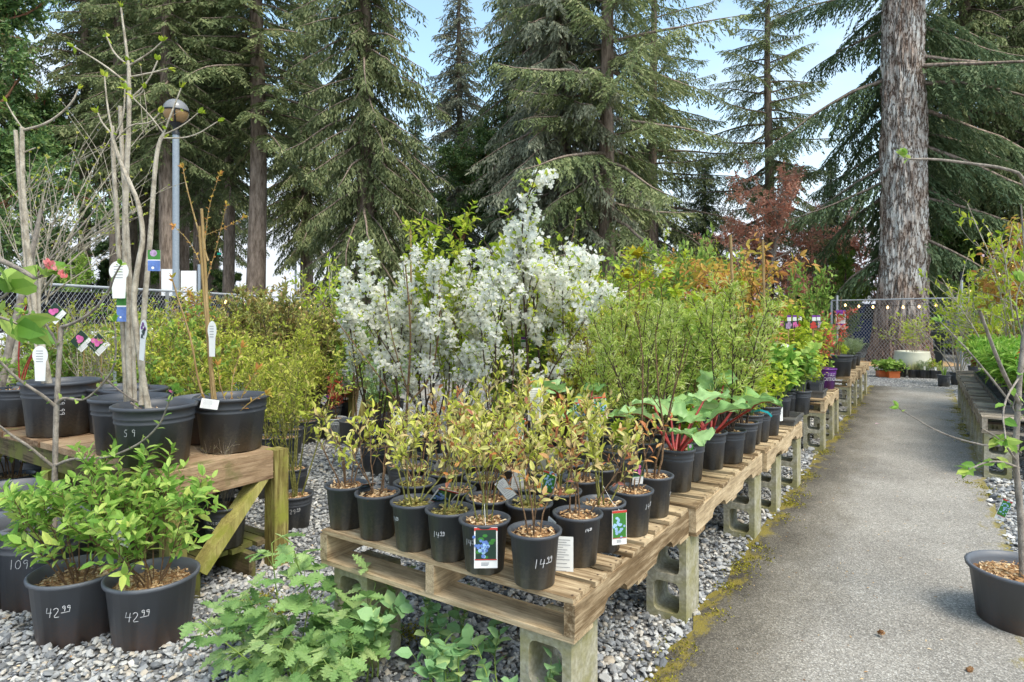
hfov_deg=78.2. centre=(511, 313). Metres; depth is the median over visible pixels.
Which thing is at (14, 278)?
potted apple tree
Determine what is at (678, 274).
potted shrub
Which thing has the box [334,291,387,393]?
potted shrub
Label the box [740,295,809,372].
potted shrub
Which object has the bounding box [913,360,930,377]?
pot
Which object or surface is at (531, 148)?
fir tree
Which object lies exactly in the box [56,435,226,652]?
potted shrub
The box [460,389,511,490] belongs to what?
potted blueberry
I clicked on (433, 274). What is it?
blossom shrub
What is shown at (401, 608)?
plant
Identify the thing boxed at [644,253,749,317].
potted shrub
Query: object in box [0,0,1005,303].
sky
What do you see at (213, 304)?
screen cloth
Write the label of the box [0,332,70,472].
potted shrub
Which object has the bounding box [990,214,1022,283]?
tall shrub
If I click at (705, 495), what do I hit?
wooden pallet
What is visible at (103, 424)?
potted sapling
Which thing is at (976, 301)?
tall shrub
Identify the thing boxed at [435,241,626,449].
blossom shrub
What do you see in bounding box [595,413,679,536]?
potted blueberry
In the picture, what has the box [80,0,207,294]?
fir tree
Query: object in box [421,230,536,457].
blossom shrub
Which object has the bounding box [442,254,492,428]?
potted shrub
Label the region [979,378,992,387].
plant tray
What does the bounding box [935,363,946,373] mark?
pot
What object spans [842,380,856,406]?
concrete block
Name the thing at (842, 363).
potted red shrub
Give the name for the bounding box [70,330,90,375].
picture tag
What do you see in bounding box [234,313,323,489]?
potted blueberry
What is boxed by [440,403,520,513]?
potted blueberry
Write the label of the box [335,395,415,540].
potted blueberry
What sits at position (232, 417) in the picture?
potted sapling
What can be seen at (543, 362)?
potted shrub
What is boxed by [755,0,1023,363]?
giant fir
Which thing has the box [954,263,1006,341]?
green bush
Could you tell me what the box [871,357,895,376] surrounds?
potted plant
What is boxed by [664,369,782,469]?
potted rhubarb
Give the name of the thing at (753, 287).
potted shrub
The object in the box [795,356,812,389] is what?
square potted plant
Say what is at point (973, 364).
square potted plant
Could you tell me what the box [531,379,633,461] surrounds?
potted rhubarb
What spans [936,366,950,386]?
pot
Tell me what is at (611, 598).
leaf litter
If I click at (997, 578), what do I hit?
potted apple tree
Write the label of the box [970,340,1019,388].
square potted plant
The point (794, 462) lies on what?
concrete block
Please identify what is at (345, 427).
column tree
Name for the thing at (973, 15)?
fir tree
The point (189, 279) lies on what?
sign board
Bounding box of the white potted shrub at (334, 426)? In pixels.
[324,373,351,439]
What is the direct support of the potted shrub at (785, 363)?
in the plant tray at (793, 418)
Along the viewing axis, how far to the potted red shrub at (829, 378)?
7.35 m
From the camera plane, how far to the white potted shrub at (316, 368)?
6.99 m
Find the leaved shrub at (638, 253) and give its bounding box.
[613,243,655,394]
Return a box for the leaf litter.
[3,402,979,680]
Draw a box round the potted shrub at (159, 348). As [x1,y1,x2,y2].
[136,328,233,396]
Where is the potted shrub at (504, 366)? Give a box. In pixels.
[466,267,521,431]
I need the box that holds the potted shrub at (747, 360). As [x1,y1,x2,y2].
[703,314,782,410]
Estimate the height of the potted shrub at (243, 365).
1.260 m
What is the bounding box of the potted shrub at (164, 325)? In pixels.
[92,305,199,376]
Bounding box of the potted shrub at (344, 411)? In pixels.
[313,310,375,416]
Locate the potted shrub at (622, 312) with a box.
[574,286,643,403]
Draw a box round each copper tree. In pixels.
[691,160,836,308]
[774,192,879,303]
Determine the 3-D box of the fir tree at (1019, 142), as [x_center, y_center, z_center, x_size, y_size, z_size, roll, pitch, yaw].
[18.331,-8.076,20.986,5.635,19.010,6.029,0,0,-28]
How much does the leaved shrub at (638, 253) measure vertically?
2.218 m
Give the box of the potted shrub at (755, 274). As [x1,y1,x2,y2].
[725,261,767,310]
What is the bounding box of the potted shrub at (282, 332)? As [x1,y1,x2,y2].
[247,276,342,416]
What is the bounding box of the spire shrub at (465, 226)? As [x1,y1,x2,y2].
[399,200,511,452]
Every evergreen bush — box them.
[5,247,101,292]
[74,257,134,291]
[137,271,158,294]
[157,262,219,308]
[210,268,245,299]
[770,256,839,320]
[799,249,876,352]
[929,225,992,354]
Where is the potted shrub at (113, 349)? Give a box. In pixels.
[78,305,161,383]
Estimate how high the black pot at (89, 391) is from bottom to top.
0.285 m
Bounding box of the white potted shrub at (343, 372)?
[331,304,359,388]
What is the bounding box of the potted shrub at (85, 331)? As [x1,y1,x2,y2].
[52,319,113,382]
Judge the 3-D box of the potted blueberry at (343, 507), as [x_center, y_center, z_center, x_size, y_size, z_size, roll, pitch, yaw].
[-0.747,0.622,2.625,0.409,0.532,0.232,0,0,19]
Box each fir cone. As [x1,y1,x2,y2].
[877,629,884,634]
[965,666,973,672]
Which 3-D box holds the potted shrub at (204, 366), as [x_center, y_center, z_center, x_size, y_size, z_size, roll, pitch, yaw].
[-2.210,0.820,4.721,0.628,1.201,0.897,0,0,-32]
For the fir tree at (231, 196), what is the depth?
21.88 m
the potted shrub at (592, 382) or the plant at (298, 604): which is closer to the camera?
the plant at (298, 604)
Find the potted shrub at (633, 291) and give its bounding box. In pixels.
[625,289,698,394]
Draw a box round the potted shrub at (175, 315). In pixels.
[152,300,211,369]
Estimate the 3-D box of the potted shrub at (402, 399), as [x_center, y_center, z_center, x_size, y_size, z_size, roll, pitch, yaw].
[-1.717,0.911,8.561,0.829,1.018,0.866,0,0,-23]
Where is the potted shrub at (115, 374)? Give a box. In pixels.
[62,314,171,383]
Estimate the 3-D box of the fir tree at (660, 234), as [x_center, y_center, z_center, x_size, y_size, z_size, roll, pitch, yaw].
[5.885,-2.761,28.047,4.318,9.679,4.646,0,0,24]
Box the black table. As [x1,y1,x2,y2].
[931,331,1017,368]
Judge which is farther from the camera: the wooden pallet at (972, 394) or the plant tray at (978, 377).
the plant tray at (978, 377)
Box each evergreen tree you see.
[0,0,136,288]
[0,78,108,290]
[407,116,502,294]
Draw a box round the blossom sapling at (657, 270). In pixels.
[524,227,671,449]
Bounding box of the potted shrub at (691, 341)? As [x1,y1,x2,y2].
[660,302,740,422]
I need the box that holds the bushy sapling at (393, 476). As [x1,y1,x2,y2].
[315,254,440,485]
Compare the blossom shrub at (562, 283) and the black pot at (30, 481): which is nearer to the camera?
the black pot at (30, 481)
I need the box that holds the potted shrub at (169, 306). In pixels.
[115,286,187,355]
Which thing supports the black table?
on the ground
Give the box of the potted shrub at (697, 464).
[669,404,706,481]
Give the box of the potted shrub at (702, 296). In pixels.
[672,285,728,427]
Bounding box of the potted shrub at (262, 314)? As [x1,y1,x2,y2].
[214,294,311,433]
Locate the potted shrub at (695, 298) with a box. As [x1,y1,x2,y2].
[681,287,732,424]
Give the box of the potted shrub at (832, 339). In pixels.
[814,322,844,365]
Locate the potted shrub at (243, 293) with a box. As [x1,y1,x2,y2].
[194,280,314,382]
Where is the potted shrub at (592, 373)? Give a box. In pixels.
[568,337,608,435]
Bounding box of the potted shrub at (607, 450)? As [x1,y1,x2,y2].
[602,418,639,482]
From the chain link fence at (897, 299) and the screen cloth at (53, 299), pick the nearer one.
the screen cloth at (53, 299)
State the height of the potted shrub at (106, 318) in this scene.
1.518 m
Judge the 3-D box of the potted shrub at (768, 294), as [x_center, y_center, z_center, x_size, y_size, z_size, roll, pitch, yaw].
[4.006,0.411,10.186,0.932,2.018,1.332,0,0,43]
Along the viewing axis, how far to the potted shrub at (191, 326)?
6.17 m
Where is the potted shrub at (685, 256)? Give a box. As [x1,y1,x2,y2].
[630,248,694,390]
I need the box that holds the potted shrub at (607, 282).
[557,262,637,316]
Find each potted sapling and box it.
[0,189,110,388]
[0,297,51,426]
[3,84,102,437]
[67,1,175,455]
[91,69,223,468]
[169,162,272,453]
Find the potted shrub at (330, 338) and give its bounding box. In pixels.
[267,306,345,413]
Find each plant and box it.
[178,561,381,681]
[218,589,287,643]
[237,532,415,681]
[308,589,413,681]
[395,633,470,681]
[414,583,469,681]
[453,619,561,681]
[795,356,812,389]
[797,333,822,389]
[805,358,822,390]
[812,354,828,390]
[952,333,1008,373]
[965,332,1008,373]
[965,333,1016,381]
[968,334,1020,386]
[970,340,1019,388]
[970,358,986,376]
[972,336,1015,386]
[973,339,1023,397]
[974,338,1020,391]
[976,341,1019,397]
[981,338,1023,400]
[986,341,1023,405]
[1009,320,1020,334]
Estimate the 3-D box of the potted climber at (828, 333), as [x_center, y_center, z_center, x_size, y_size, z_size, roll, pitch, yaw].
[3.604,0.456,7.336,0.252,0.865,0.302,0,0,0]
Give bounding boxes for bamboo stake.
[410,229,411,323]
[729,235,735,376]
[762,240,766,381]
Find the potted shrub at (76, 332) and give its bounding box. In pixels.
[50,293,121,382]
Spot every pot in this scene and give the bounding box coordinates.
[0,478,61,510]
[0,511,24,608]
[86,383,149,433]
[100,385,168,394]
[173,393,223,444]
[899,362,907,376]
[907,362,918,377]
[911,362,924,377]
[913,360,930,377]
[926,365,931,377]
[927,358,941,378]
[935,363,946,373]
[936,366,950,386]
[942,320,956,330]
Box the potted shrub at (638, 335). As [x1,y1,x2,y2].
[596,307,673,416]
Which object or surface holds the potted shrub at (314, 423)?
on the ground
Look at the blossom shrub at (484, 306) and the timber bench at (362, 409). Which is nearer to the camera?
the blossom shrub at (484, 306)
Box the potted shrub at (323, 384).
[301,343,347,438]
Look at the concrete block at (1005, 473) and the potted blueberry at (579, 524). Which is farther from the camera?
the concrete block at (1005, 473)
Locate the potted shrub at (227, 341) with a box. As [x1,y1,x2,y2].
[212,319,293,390]
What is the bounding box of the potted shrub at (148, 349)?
[93,318,193,394]
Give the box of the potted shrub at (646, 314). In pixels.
[624,301,670,395]
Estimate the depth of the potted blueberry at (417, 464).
2.94 m
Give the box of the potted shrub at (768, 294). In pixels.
[724,277,789,314]
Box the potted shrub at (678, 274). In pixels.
[630,229,747,389]
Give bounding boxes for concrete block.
[334,550,400,668]
[520,603,597,681]
[646,535,698,623]
[724,473,760,538]
[748,454,780,512]
[781,438,800,488]
[803,412,825,450]
[814,402,833,439]
[819,399,838,432]
[835,387,850,414]
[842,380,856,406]
[851,377,861,400]
[857,372,866,394]
[958,384,960,407]
[961,389,962,415]
[963,393,965,422]
[966,400,969,431]
[970,406,991,440]
[973,414,995,451]
[976,419,1002,462]
[982,433,1011,480]
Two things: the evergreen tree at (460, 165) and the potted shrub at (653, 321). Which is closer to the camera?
the potted shrub at (653, 321)
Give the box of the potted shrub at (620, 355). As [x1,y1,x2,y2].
[592,309,652,417]
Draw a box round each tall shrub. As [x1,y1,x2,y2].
[896,284,993,384]
[917,201,1023,422]
[930,269,1008,370]
[956,304,1001,370]
[958,304,1004,337]
[968,217,1023,339]
[971,277,1022,338]
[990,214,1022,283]
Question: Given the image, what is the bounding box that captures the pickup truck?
[814,304,874,351]
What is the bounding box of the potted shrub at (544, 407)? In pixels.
[531,364,555,444]
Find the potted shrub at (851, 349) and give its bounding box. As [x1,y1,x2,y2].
[841,338,863,368]
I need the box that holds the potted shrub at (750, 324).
[693,283,774,417]
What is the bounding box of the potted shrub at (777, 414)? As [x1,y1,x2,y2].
[743,361,797,435]
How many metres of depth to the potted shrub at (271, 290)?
8.72 m
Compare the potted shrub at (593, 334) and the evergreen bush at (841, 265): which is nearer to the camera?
the potted shrub at (593, 334)
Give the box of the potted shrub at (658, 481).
[631,304,695,517]
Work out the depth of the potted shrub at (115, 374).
5.11 m
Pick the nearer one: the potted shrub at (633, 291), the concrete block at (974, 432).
the potted shrub at (633, 291)
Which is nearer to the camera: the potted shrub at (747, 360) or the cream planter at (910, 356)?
the potted shrub at (747, 360)
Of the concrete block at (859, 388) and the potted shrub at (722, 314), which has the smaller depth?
the potted shrub at (722, 314)
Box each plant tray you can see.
[779,411,803,425]
[792,388,827,397]
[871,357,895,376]
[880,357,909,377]
[973,371,982,379]
[976,374,984,382]
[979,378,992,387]
[982,382,992,392]
[986,387,1000,397]
[991,392,1004,403]
[996,398,1023,413]
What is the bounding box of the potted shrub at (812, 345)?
[769,340,822,411]
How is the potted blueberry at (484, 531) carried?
on the wooden pallet at (583, 594)
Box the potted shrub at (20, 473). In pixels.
[0,349,52,480]
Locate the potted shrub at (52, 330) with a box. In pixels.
[21,301,97,378]
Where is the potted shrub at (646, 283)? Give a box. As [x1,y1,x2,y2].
[567,247,650,406]
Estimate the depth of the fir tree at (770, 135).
24.79 m
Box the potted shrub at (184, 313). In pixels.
[165,307,230,337]
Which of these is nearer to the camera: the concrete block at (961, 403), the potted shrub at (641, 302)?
the potted shrub at (641, 302)
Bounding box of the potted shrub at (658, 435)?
[596,308,692,465]
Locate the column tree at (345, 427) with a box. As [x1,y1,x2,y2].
[324,285,372,446]
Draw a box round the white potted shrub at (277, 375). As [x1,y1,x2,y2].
[263,336,294,426]
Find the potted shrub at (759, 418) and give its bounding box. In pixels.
[742,375,774,443]
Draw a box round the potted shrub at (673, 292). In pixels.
[610,262,685,351]
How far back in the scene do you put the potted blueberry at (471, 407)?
3.01 m
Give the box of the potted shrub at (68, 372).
[14,333,84,378]
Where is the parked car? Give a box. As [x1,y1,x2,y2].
[0,328,154,370]
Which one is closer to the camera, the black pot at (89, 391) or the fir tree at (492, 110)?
the black pot at (89, 391)
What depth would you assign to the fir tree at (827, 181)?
25.82 m
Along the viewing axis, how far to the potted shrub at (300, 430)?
6.40 m
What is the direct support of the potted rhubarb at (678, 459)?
on the wooden pallet at (705, 495)
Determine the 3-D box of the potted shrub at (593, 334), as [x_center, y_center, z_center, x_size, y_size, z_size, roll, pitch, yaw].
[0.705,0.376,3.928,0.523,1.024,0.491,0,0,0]
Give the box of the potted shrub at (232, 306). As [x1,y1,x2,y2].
[179,289,279,355]
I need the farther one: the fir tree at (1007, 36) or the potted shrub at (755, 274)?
the fir tree at (1007, 36)
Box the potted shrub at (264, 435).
[215,332,302,446]
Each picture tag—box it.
[45,302,65,341]
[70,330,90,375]
[87,333,109,382]
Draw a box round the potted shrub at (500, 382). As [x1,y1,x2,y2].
[489,293,508,409]
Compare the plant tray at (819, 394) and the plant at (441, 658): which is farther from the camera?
the plant tray at (819, 394)
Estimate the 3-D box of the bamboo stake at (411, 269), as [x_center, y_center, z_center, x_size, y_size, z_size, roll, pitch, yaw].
[-0.866,-0.299,5.400,0.024,0.896,0.018,0,0,0]
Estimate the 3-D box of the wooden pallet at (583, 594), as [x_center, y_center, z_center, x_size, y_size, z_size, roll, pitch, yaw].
[0.012,0.957,2.746,1.180,0.143,1.130,0,0,33]
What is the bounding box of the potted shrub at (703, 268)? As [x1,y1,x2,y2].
[662,258,778,355]
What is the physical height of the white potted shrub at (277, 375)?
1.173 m
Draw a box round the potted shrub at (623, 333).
[608,292,665,436]
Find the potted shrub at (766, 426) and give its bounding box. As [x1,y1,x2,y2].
[742,377,771,441]
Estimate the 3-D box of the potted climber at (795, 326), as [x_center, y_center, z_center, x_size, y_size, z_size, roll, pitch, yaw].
[3.263,0.456,7.206,0.378,0.865,0.275,0,0,28]
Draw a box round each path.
[344,375,522,402]
[643,385,1023,681]
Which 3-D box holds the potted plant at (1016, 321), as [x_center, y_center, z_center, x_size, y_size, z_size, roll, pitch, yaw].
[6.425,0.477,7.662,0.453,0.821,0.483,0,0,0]
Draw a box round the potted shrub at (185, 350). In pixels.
[136,335,246,396]
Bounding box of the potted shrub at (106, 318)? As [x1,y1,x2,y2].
[85,306,153,351]
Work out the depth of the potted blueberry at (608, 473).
2.89 m
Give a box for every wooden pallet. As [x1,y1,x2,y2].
[320,505,688,644]
[548,435,761,536]
[715,388,838,413]
[755,420,801,471]
[835,370,857,387]
[851,362,868,378]
[956,370,975,384]
[960,378,982,397]
[966,388,992,412]
[973,400,1023,435]
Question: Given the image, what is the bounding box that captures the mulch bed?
[860,358,959,366]
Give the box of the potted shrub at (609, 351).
[588,291,689,468]
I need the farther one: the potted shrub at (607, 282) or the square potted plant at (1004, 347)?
the potted shrub at (607, 282)
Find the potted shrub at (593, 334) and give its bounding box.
[584,293,667,441]
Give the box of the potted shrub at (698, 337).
[628,298,709,435]
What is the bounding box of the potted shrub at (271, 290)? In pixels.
[233,282,321,411]
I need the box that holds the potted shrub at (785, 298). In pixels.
[784,289,815,320]
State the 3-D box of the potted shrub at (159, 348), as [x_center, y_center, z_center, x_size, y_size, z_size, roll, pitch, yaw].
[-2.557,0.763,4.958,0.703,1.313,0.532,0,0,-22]
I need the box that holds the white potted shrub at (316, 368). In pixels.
[275,333,327,424]
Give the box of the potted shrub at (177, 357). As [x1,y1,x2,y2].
[115,321,221,391]
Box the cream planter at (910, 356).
[873,315,941,374]
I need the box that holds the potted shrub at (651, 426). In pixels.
[628,300,723,428]
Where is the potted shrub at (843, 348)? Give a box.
[837,343,848,353]
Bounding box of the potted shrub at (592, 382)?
[556,322,653,461]
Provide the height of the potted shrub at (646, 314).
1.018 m
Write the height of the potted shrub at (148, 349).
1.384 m
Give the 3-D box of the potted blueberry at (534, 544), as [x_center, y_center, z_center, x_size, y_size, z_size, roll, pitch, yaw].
[0.055,0.644,2.063,0.284,0.487,0.287,0,0,31]
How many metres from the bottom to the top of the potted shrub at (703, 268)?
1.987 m
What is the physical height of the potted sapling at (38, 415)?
2.164 m
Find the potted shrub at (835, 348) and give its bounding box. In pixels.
[827,338,844,353]
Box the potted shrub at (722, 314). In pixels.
[654,291,732,427]
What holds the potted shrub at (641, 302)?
on the ground
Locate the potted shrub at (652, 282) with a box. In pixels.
[615,252,665,294]
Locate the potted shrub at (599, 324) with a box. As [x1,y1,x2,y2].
[565,289,639,425]
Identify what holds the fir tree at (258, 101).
on the ground
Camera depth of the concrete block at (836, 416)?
7.46 m
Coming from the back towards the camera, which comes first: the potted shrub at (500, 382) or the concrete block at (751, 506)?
the potted shrub at (500, 382)
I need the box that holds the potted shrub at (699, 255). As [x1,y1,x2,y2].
[677,234,733,279]
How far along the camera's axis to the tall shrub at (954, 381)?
12.52 m
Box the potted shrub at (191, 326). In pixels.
[138,307,200,384]
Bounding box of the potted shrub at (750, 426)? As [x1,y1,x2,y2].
[699,275,788,452]
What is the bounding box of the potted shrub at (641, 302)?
[599,301,643,368]
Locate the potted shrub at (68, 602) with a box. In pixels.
[0,434,162,648]
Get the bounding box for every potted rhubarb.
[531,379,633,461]
[617,387,751,492]
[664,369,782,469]
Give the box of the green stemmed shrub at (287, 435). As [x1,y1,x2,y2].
[245,284,319,460]
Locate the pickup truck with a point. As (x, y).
(865, 322)
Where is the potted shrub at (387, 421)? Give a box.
[374,369,401,440]
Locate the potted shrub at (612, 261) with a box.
[594,254,647,403]
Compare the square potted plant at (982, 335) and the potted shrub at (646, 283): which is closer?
the potted shrub at (646, 283)
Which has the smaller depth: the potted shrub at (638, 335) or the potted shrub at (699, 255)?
the potted shrub at (638, 335)
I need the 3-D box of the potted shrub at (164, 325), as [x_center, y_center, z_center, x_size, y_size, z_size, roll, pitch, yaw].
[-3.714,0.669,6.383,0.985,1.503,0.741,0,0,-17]
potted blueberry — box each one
[187,491,222,537]
[193,442,248,549]
[227,324,359,530]
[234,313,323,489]
[299,399,380,530]
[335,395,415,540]
[376,395,467,495]
[381,415,463,551]
[393,396,437,477]
[409,408,472,494]
[421,383,474,466]
[425,409,517,562]
[432,401,517,501]
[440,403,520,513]
[446,383,525,482]
[447,414,518,574]
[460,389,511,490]
[466,358,538,471]
[467,408,559,527]
[478,432,577,589]
[486,388,531,479]
[493,376,597,494]
[499,364,549,465]
[503,412,552,524]
[524,385,620,497]
[529,393,605,521]
[543,393,605,472]
[547,424,652,571]
[568,389,637,494]
[578,404,639,552]
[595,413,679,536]
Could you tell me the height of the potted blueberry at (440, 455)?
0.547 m
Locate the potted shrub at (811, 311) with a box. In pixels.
[779,260,837,417]
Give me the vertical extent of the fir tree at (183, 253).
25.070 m
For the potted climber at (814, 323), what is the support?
on the wooden pallet at (829, 398)
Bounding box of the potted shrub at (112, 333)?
[77,314,149,383]
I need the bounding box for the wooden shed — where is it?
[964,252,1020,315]
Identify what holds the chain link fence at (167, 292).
on the ground
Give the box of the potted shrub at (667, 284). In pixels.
[649,222,714,306]
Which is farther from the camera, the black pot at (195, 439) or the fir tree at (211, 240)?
the fir tree at (211, 240)
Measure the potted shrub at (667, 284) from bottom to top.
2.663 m
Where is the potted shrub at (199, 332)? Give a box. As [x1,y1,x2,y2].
[171,298,230,377]
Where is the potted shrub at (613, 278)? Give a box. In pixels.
[581,268,619,376]
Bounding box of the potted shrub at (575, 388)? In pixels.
[524,289,605,438]
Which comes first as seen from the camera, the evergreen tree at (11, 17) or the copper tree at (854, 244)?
the evergreen tree at (11, 17)
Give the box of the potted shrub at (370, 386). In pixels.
[362,363,401,428]
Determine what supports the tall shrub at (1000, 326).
on the ground
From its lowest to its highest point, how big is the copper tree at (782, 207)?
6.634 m
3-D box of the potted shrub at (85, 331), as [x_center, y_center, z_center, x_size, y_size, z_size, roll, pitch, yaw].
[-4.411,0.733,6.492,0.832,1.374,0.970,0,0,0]
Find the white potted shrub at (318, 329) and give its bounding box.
[307,304,339,386]
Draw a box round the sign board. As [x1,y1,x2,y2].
[161,264,200,314]
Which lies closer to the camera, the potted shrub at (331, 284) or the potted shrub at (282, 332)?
the potted shrub at (282, 332)
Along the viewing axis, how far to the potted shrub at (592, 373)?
5.53 m
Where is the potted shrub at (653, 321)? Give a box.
[644,305,728,378]
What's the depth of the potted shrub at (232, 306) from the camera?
7.92 m
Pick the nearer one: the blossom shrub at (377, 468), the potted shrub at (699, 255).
the blossom shrub at (377, 468)
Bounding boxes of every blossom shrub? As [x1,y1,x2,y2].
[325,265,422,475]
[333,243,508,452]
[343,236,476,460]
[392,250,472,460]
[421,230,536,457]
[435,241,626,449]
[462,157,583,452]
[501,218,612,449]
[513,244,606,436]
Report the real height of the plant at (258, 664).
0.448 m
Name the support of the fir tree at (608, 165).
on the ground
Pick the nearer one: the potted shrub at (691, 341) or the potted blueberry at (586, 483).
the potted blueberry at (586, 483)
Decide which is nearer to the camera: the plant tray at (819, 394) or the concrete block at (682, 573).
the concrete block at (682, 573)
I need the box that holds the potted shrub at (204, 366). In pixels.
[169,340,268,497]
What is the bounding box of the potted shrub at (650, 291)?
[590,277,655,306]
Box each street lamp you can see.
[163,99,189,295]
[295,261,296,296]
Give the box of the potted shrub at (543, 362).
[518,291,599,431]
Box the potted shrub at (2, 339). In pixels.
[0,300,58,369]
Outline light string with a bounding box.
[841,301,960,308]
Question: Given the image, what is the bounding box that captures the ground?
[0,328,1023,681]
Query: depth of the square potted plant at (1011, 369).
5.61 m
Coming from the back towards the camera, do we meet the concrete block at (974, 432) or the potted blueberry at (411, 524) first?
the concrete block at (974, 432)
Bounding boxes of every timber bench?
[0,425,287,598]
[294,380,382,416]
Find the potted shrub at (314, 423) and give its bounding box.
[274,329,319,444]
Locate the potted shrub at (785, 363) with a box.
[764,342,805,416]
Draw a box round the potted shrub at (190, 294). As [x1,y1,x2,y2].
[168,286,232,379]
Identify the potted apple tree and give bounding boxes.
[0,257,74,346]
[0,259,209,612]
[889,148,1023,636]
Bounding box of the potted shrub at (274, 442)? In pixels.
[242,344,313,462]
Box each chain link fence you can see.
[0,283,328,377]
[831,272,998,369]
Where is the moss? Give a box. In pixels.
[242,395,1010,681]
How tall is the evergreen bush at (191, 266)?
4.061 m
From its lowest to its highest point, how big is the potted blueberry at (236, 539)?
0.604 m
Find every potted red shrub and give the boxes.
[803,297,857,376]
[814,320,836,388]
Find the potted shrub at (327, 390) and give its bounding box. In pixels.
[317,323,369,415]
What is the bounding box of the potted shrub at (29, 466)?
[12,373,40,475]
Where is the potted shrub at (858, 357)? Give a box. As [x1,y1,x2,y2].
[845,337,865,365]
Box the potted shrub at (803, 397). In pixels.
[780,347,818,414]
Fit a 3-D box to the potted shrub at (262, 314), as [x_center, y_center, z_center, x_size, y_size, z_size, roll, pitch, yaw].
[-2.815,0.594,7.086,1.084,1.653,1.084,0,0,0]
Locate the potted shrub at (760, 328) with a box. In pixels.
[738,303,793,409]
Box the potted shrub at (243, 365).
[203,333,286,491]
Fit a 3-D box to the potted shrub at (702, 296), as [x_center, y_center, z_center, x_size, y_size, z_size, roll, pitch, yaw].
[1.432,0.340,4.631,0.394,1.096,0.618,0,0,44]
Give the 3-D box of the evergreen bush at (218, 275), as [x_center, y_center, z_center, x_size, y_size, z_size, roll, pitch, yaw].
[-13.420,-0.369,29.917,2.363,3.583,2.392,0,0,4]
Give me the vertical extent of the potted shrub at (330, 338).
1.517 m
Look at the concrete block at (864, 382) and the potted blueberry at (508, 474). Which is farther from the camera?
the concrete block at (864, 382)
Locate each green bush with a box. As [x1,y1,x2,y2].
[47,252,111,293]
[284,270,319,301]
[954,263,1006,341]
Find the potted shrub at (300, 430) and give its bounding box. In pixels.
[258,337,321,452]
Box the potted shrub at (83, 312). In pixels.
[31,292,138,376]
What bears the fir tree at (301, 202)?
on the ground
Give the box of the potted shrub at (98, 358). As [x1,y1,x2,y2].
[49,321,164,383]
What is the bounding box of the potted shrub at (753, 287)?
[685,232,820,375]
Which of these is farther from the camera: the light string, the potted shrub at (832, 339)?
the light string
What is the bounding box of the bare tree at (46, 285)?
[0,64,187,382]
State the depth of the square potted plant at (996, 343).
7.06 m
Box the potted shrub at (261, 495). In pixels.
[207,336,282,498]
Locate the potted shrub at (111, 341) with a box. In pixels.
[58,305,151,383]
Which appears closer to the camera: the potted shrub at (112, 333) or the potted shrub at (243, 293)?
the potted shrub at (112, 333)
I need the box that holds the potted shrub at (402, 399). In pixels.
[363,348,411,415]
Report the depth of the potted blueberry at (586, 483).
2.70 m
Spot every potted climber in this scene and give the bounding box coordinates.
[748,315,777,392]
[776,315,796,387]
[789,315,812,358]
[792,316,809,350]
[801,315,829,380]
[809,315,831,380]
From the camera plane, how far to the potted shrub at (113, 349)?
5.58 m
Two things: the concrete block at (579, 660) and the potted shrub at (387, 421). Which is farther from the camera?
the potted shrub at (387, 421)
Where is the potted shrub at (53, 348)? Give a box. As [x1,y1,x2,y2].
[0,291,96,374]
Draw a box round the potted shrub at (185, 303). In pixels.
[137,290,204,361]
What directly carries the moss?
on the path at (781, 609)
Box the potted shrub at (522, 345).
[478,286,593,452]
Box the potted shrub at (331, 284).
[285,252,353,403]
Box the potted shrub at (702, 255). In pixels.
[681,239,721,276]
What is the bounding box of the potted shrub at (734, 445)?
[677,272,786,463]
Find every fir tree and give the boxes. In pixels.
[0,0,78,260]
[18,0,154,292]
[35,0,187,291]
[60,0,255,294]
[68,2,157,279]
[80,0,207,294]
[91,179,192,295]
[106,1,244,308]
[131,7,248,318]
[136,0,350,297]
[151,0,298,299]
[154,13,275,299]
[240,0,353,297]
[273,0,455,360]
[375,114,452,348]
[408,0,492,269]
[453,0,597,341]
[464,0,662,287]
[464,105,531,344]
[488,0,751,304]
[614,0,759,303]
[619,145,674,295]
[668,157,734,278]
[672,0,868,311]
[791,164,875,348]
[868,0,1023,354]
[872,97,1012,350]
[943,0,1023,250]
[945,0,1023,263]
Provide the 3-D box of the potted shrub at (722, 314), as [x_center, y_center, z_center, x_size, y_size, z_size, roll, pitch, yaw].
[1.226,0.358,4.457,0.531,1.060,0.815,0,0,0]
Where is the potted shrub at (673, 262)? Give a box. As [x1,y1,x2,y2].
[642,248,761,314]
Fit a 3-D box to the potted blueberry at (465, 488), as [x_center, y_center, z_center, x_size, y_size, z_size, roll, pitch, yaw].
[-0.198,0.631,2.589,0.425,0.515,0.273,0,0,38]
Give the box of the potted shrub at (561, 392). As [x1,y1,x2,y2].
[519,299,595,438]
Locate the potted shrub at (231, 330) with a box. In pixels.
[188,310,245,390]
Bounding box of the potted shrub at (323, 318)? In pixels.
[262,301,340,413]
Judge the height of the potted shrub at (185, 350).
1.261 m
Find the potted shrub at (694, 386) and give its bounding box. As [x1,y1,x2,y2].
[670,319,721,433]
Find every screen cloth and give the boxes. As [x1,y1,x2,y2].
[0,290,182,332]
[209,300,329,333]
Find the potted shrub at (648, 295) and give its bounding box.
[616,287,687,422]
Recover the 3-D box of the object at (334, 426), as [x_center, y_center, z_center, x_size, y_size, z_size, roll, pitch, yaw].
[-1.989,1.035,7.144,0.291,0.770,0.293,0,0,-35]
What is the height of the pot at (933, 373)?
0.453 m
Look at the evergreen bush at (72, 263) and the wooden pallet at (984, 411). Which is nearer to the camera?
the wooden pallet at (984, 411)
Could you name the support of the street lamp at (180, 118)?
on the ground
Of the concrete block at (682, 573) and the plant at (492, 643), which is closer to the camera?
the plant at (492, 643)
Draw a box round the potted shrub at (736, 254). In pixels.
[733,250,761,313]

